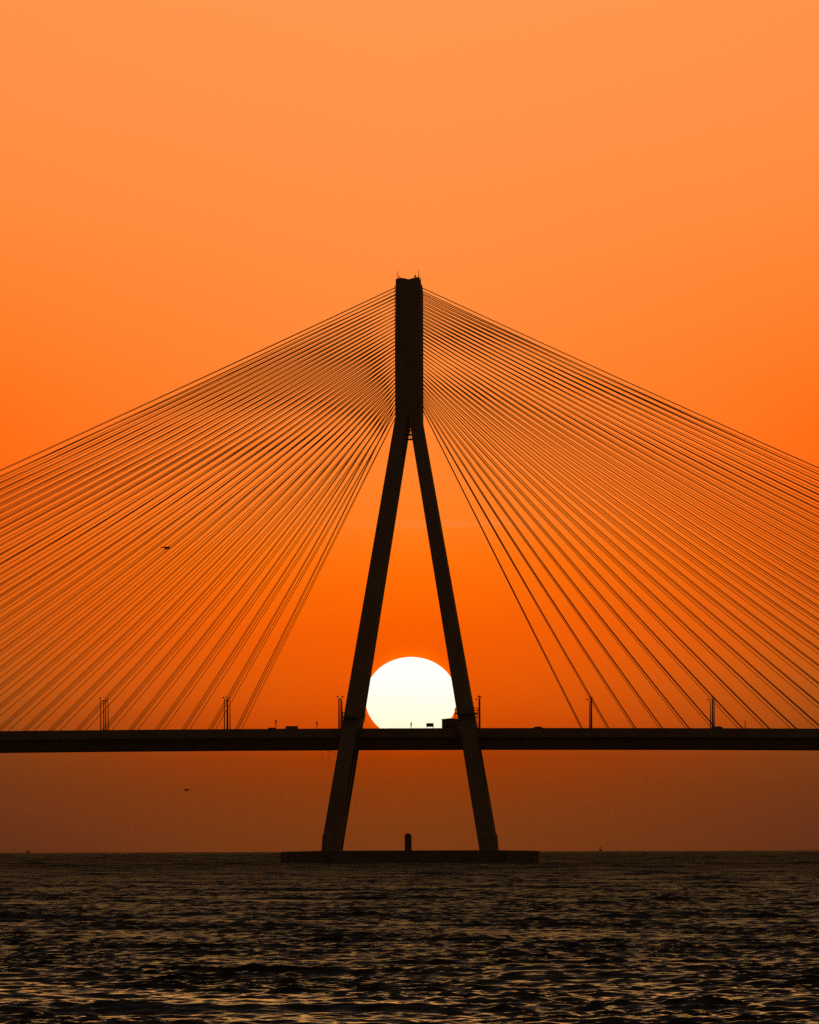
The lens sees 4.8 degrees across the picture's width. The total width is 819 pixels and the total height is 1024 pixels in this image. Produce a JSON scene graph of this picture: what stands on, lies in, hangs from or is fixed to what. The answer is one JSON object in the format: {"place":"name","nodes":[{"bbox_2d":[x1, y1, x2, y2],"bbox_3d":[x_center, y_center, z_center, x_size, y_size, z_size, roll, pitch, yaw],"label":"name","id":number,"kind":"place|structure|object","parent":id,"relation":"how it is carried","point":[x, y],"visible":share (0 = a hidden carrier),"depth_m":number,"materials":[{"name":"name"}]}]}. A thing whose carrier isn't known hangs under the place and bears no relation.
{"place":"outdoors","nodes":[
{"label":"outdoors","id":0,"kind":"place"},
{"bbox_2d":[285,726,297,728],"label":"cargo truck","id":1,"kind":"object","parent":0,"point":[291,727],"visible":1,"depth_m":2154.21,"materials":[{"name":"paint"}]},
{"bbox_2d":[0,850,818,1023],"bbox_3d":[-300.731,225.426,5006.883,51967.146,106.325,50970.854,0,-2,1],"label":"water","id":2,"kind":"structure","parent":0,"point":[642,937],"depth_m":461.04,"materials":[{"name":"black liquid"}]},
{"bbox_2d":[0,270,818,863],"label":"cable stayed bridge","id":3,"kind":"structure","parent":2,"relation":"in","point":[350,738],"depth_m":2153.11,"materials":[{"name":"concrete"}]},
{"bbox_2d":[99,698,100,729],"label":"street lamp","id":4,"kind":"object","parent":3,"relation":"on","point":[100,713],"visible":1,"depth_m":2145.64,"materials":[{"name":"metal"}]},
{"bbox_2d":[102,697,103,729],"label":"street lamp","id":5,"kind":"object","parent":3,"relation":"on","point":[103,712],"visible":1,"depth_m":2162.01,"materials":[{"name":"metal"}]},
{"bbox_2d":[105,699,107,729],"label":"street lamp","id":6,"kind":"object","parent":3,"relation":"on","point":[105,713],"visible":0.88,"depth_m":2170.63,"materials":[{"name":"metal"}]},
{"bbox_2d":[222,697,224,728],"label":"street lamp","id":7,"kind":"object","parent":3,"relation":"on","point":[224,712],"visible":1,"depth_m":2145.12,"materials":[{"name":"metal"}]},
{"bbox_2d":[225,697,227,728],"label":"street lamp","id":8,"kind":"object","parent":3,"relation":"on","point":[226,718],"visible":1,"depth_m":2161.51,"materials":[{"name":"metal"}]},
{"bbox_2d":[337,696,338,727],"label":"street lamp","id":9,"kind":"object","parent":3,"relation":"on","point":[338,711],"visible":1,"depth_m":2144.65,"materials":[{"name":"metal"}]},
{"bbox_2d":[339,696,340,727],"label":"street lamp","id":10,"kind":"object","parent":3,"relation":"on","point":[339,713],"visible":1,"depth_m":2161.07,"materials":[{"name":"metal"}]},
{"bbox_2d":[341,696,343,727],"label":"street lamp","id":11,"kind":"object","parent":3,"relation":"on","point":[341,711],"visible":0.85,"depth_m":2169.66,"materials":[{"name":"metal"}]},
{"bbox_2d":[342,712,364,721],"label":"work platform","id":12,"kind":"structure","parent":3,"relation":"attached to","point":[346,716],"depth_m":2139.26,"materials":[{"name":"metal"}]},
{"bbox_2d":[404,833,411,850],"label":"navigation beacon","id":13,"kind":"object","parent":3,"relation":"on","point":[408,841],"visible":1,"depth_m":2140.56,"materials":[{"name":"concrete"}]},
{"bbox_2d":[455,708,477,727],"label":"work platform","id":14,"kind":"structure","parent":3,"relation":"attached to","point":[476,713],"depth_m":2138.83,"materials":[{"name":"metal"}]},
{"bbox_2d":[476,698,478,727],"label":"street lamp","id":15,"kind":"object","parent":3,"relation":"on","point":[478,712],"visible":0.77,"depth_m":2185.45,"materials":[{"name":"metal"}]},
{"bbox_2d":[586,699,589,727],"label":"street lamp","id":16,"kind":"object","parent":3,"relation":"on","point":[589,712],"visible":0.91,"depth_m":2184.95,"materials":[{"name":"metal"}]},
{"bbox_2d":[589,697,591,727],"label":"street lamp","id":17,"kind":"object","parent":3,"relation":"on","point":[591,712],"visible":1,"depth_m":2143.59,"materials":[{"name":"metal"}]},
{"bbox_2d":[590,697,592,727],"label":"street lamp","id":18,"kind":"object","parent":3,"relation":"on","point":[590,712],"visible":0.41,"depth_m":2168.59,"materials":[{"name":"metal"}]},
{"bbox_2d":[712,697,714,727],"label":"street lamp","id":19,"kind":"object","parent":3,"relation":"on","point":[714,711],"visible":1,"depth_m":2143.08,"materials":[{"name":"metal"}]},
{"bbox_2d":[0,0,818,852],"label":"sky","id":20,"kind":"structure","parent":0,"point":[629,189],"materials":[{"name":"orange"}]},
{"bbox_2d":[366,657,455,727],"bbox_3d":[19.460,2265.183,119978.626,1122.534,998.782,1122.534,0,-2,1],"label":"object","id":21,"kind":"object","parent":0,"point":[404,692],"visible":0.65,"depth_m":119559.23,"materials":[{"name":"white"}]},
{"bbox_2d":[426,723,433,727],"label":"notice board","id":22,"kind":"object","parent":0,"point":[429,724],"visible":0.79,"depth_m":2170.41,"materials":[{"name":"paint"}]},
{"bbox_2d":[442,718,458,727],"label":"truck","id":23,"kind":"object","parent":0,"point":[450,723],"visible":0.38,"depth_m":2170.68,"materials":[{"name":"paint"}]}
]}

